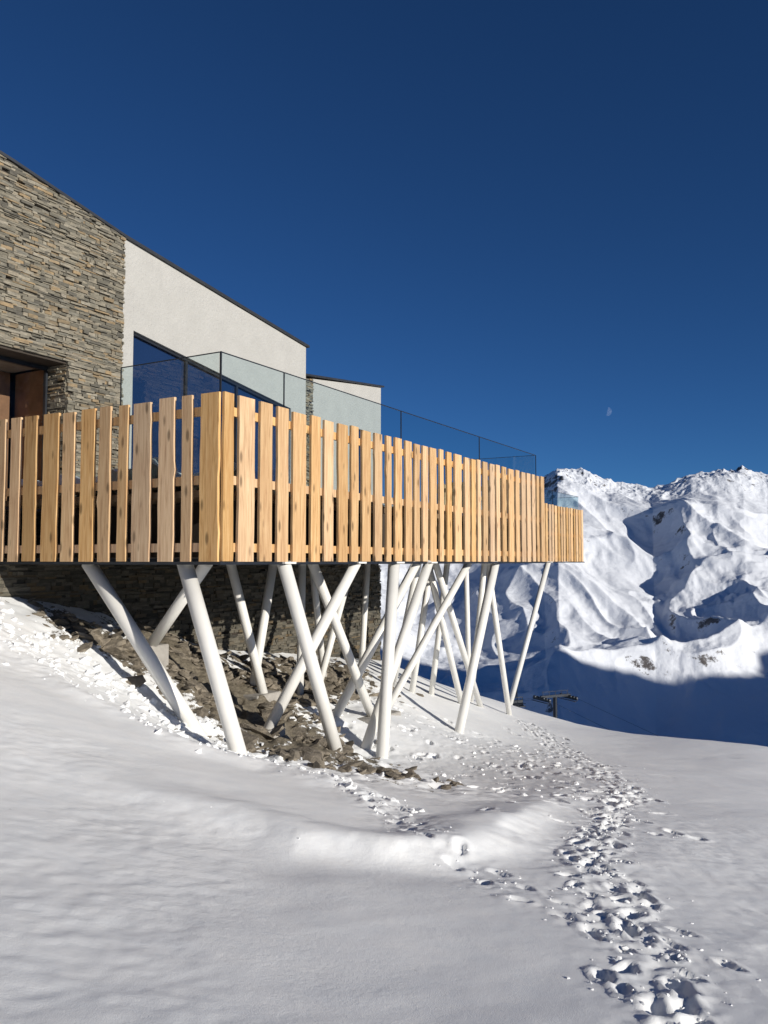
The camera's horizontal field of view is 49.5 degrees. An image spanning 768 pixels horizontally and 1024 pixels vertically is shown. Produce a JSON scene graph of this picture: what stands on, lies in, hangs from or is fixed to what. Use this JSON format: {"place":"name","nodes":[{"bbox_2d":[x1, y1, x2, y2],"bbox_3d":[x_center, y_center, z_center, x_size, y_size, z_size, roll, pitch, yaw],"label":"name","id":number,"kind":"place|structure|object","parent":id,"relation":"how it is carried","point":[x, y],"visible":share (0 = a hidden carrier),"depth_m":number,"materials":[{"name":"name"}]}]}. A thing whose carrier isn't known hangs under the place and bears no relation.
{"place":"outdoors","nodes":[
{"label":"outdoors","id":0,"kind":"place"},
{"bbox_2d":[0,169,119,450],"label":"stone wall","id":1,"kind":"structure","parent":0,"point":[13,353],"depth_m":15.29,"materials":[{"name":"grey stone"}]},
{"bbox_2d":[40,364,67,498],"bbox_3d":[-6.266,-1.423,15.792,0.627,2.728,0.111,-2,-4,30],"label":"entrance reveal stone","id":2,"kind":"object","parent":1,"relation":"attached to","point":[57,392],"visible":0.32,"depth_m":15.77,"materials":[{"name":"grey stone"}]},
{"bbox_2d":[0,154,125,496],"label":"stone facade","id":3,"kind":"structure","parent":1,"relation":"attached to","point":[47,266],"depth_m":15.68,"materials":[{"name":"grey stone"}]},
{"bbox_2d":[0,597,767,1023],"bbox_3d":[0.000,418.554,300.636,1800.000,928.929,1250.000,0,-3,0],"label":"snow ground","id":4,"kind":"structure","parent":0,"point":[134,853],"depth_m":6.54,"materials":[{"name":"white snow"}]},
{"bbox_2d":[1,511,378,648],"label":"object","id":5,"kind":"object","parent":4,"relation":"on","point":[205,596],"depth_m":17.93,"materials":[{"name":"grey stone"}]},
{"bbox_2d":[0,361,40,511],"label":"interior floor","id":6,"kind":"structure","parent":5,"relation":"on","point":[8,367],"depth_m":16.03,"materials":[{"name":"brown wood"}]},
{"bbox_2d":[0,370,43,500],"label":"interior wall","id":7,"kind":"structure","parent":6,"relation":"on","point":[28,393],"depth_m":16.35,"materials":[{"name":"brown wood"}]},
{"bbox_2d":[0,355,47,498],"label":"entrance frame","id":8,"kind":"object","parent":6,"relation":"on","point":[29,365],"visible":0.58,"depth_m":15.80,"materials":[{"name":"black metal"}]},
{"bbox_2d":[2,240,305,500],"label":"rendered wall","id":9,"kind":"structure","parent":5,"relation":"on","point":[165,305],"depth_m":19.14,"materials":[{"name":"white paint"}]},
{"bbox_2d":[0,150,309,347],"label":"roof","id":10,"kind":"structure","parent":9,"relation":"on","point":[150,251],"depth_m":17.76,"materials":[{"name":"metal"}]},
{"bbox_2d":[131,332,287,462],"bbox_3d":[-3.931,-1.747,19.490,0.130,3.707,5.438,-2,-4,30],"label":"window frame","id":11,"kind":"object","parent":9,"relation":"attached to","point":[185,370],"visible":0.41,"depth_m":19.29,"materials":[{"name":"black metal"}]},
{"bbox_2d":[131,337,275,481],"bbox_3d":[-3.930,-1.747,19.523,0.020,3.590,5.380,-2,-4,30],"label":"window pane","id":12,"kind":"object","parent":11,"relation":"in","point":[154,383],"visible":0.14,"depth_m":18.35,"materials":[{"name":"glass"}]},
{"bbox_2d":[306,378,313,485],"bbox_3d":[-2.425,-1.705,23.457,0.110,4.402,1.468,-2,-4,30],"label":"block stone strip","id":13,"kind":"object","parent":5,"relation":"on","point":[309,397],"visible":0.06,"depth_m":23.93,"materials":[{"name":"stone"}]},
{"bbox_2d":[311,379,380,494],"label":"block rendered wall","id":14,"kind":"structure","parent":5,"relation":"on","point":[334,406],"depth_m":25.91,"materials":[{"name":"white paint"}]},
{"bbox_2d":[306,374,383,387],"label":"block roof","id":15,"kind":"structure","parent":14,"relation":"on","point":[312,376],"depth_m":25.47,"materials":[{"name":"metal"}]},
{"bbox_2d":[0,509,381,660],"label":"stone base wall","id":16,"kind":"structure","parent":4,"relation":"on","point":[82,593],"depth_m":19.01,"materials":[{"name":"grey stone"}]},
{"bbox_2d":[26,598,463,789],"bbox_3d":[-2.718,3.210,17.513,7.906,3.064,10.826,0,-3,0],"label":"rock debris","id":17,"kind":"object","parent":4,"relation":"on","point":[114,645],"visible":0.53,"depth_m":14.49,"materials":[{"name":"stone"}]},
{"bbox_2d":[0,351,584,758],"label":"timber clad terrace","id":18,"kind":"structure","parent":4,"relation":"on","point":[221,507],"depth_m":14.03,"materials":[{"name":"brown wood"}]},
{"bbox_2d":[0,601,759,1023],"bbox_3d":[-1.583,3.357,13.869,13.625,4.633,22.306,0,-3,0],"label":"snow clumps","id":19,"kind":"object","parent":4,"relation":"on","point":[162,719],"visible":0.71,"depth_m":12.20,"materials":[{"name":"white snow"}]},
{"bbox_2d":[513,690,652,733],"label":"chairlift","id":20,"kind":"object","parent":4,"relation":"on","point":[518,703],"visible":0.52,"depth_m":88.88,"materials":[{"name":"metal"}]},
{"bbox_2d":[0,0,767,502],"label":"sky","id":21,"kind":"structure","parent":0,"point":[540,227],"materials":[{"name":"blue"}]},
{"bbox_2d":[379,465,767,746],"bbox_3d":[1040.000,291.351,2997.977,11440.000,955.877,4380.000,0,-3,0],"label":"snowy mountain range","id":22,"kind":"structure","parent":0,"point":[652,615],"depth_m":1919.46,"materials":[{"name":"white snow"}]},
{"bbox_3d":[-0.754,-1.030,26.429,0.036,3.200,1.020,-2,-4,30],"label":"rear block window frame","id":23,"kind":"object","parent":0,"visible":0},
{"bbox_2d":[359,431,359,492],"bbox_3d":[-0.763,-1.054,26.436,0.017,3.050,0.900,-2,-4,30],"label":"block window pane","id":24,"kind":"object","parent":23,"relation":"attached to","point":[359,464],"visible":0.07,"depth_m":26.42,"materials":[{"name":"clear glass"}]}
]}

